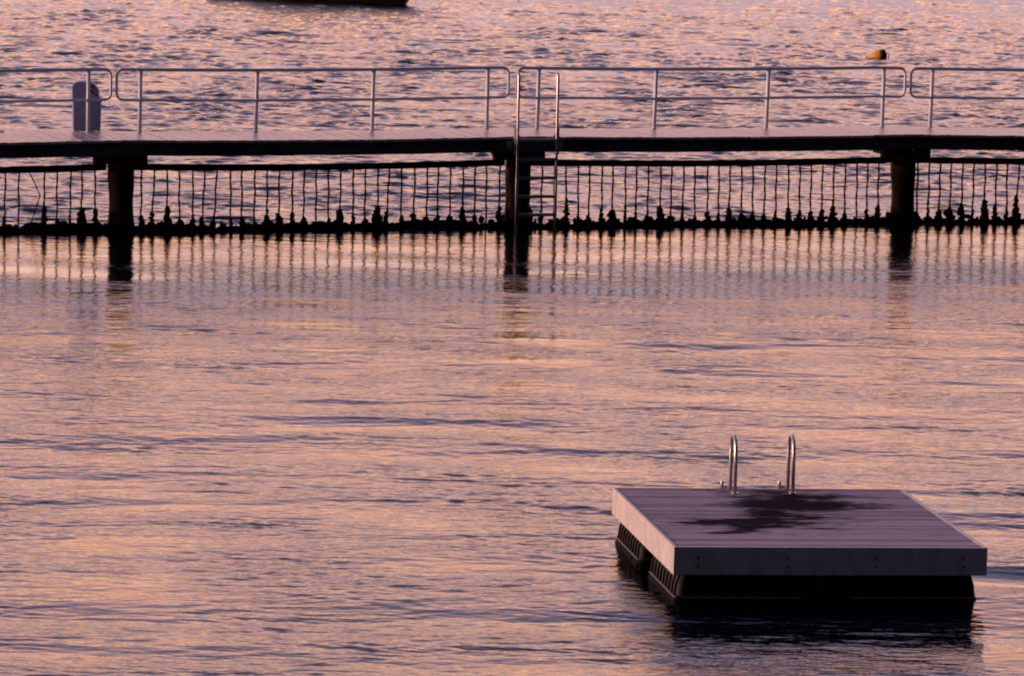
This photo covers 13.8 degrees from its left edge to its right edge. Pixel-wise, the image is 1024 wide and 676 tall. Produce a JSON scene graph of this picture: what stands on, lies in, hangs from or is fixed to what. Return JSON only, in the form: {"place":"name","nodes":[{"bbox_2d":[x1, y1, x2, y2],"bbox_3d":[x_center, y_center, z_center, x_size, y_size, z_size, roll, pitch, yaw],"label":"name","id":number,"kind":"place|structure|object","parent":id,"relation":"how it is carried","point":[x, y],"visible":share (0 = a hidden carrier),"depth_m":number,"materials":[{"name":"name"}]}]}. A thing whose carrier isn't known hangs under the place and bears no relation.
{"place":"outdoors","nodes":[
{"label":"outdoors","id":0,"kind":"place"},
{"bbox_2d":[0,0,1023,675],"bbox_3d":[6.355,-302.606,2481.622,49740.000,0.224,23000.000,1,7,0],"label":"water","id":1,"kind":"structure","parent":0,"point":[388,452],"depth_m":57.81,"materials":[{"name":"pink liquid"}]},
{"bbox_2d":[301,0,408,3],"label":"moored boat","id":2,"kind":"object","parent":1,"relation":"on","point":[385,1],"visible":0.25,"depth_m":158.97,"materials":[{"name":"paint"}]},
{"bbox_2d":[0,126,1023,233],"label":"jetty","id":3,"kind":"object","parent":1,"relation":"in","point":[120,154],"visible":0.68,"depth_m":74.39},
{"bbox_2d":[0,164,106,233],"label":"shark net","id":4,"kind":"object","parent":3,"relation":"attached to","point":[81,225],"visible":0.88,"depth_m":72.14,"materials":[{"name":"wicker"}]},
{"bbox_2d":[0,68,111,131],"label":"safety railing","id":5,"kind":"object","parent":3,"relation":"on","point":[88,99],"visible":1,"depth_m":73.34,"materials":[{"name":"grey metal"}]},
{"bbox_2d":[71,80,102,129],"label":"litter bin","id":6,"kind":"object","parent":3,"relation":"on","point":[79,87],"visible":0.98,"depth_m":73.78,"materials":[{"name":"grey plastic"}]},
{"bbox_2d":[115,66,509,131],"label":"safety railing","id":7,"kind":"object","parent":3,"relation":"on","point":[372,99],"visible":1,"depth_m":74.56,"materials":[{"name":"grey metal"}]},
{"bbox_2d":[133,160,504,232],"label":"shark net","id":8,"kind":"object","parent":3,"relation":"attached to","point":[378,222],"visible":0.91,"depth_m":73.55,"materials":[{"name":"metal"}]},
{"bbox_2d":[505,71,562,232],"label":"swim ladder","id":9,"kind":"object","parent":3,"relation":"attached to","point":[517,140],"visible":0.91,"depth_m":73.94,"materials":[{"name":"silver metal"}]},
{"bbox_2d":[529,157,890,228],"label":"shark net","id":10,"kind":"object","parent":3,"relation":"attached to","point":[661,220],"visible":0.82,"depth_m":75.73,"materials":[{"name":"metal"}]},
{"bbox_2d":[516,66,906,128],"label":"safety railing","id":11,"kind":"object","parent":3,"relation":"on","point":[655,98],"visible":0.94,"depth_m":76.86,"materials":[{"name":"grey metal"}]},
{"bbox_2d":[909,67,1023,126],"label":"safety railing","id":12,"kind":"object","parent":3,"relation":"on","point":[931,97],"visible":1,"depth_m":78.25,"materials":[{"name":"grey metal"}]},
{"bbox_2d":[914,157,1023,224],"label":"shark net","id":13,"kind":"object","parent":3,"relation":"attached to","point":[983,217],"visible":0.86,"depth_m":77.24,"materials":[{"name":"metal"}]},
{"bbox_2d":[612,488,987,602],"bbox_3d":[2.736,2.157,41.313,3.000,0.831,3.451,1,7,-8],"label":"swimming raft","id":14,"kind":"object","parent":1,"relation":"on","point":[716,545],"visible":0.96,"depth_m":39.99,"materials":[{"name":"grey wood"}]},
{"bbox_2d":[720,434,795,493],"bbox_3d":[2.482,1.971,42.864,0.717,2.045,0.424,0,7,-8],"label":"raft ladder","id":15,"kind":"object","parent":14,"relation":"attached to","point":[791,437],"visible":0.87,"depth_m":42.70,"materials":[{"name":"silver metal"}]},
{"bbox_2d":[866,49,889,57],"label":"mooring buoy","id":16,"kind":"object","parent":1,"relation":"on","point":[881,53],"visible":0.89,"depth_m":129.84,"materials":[{"name":"orange plastic"}]}
]}

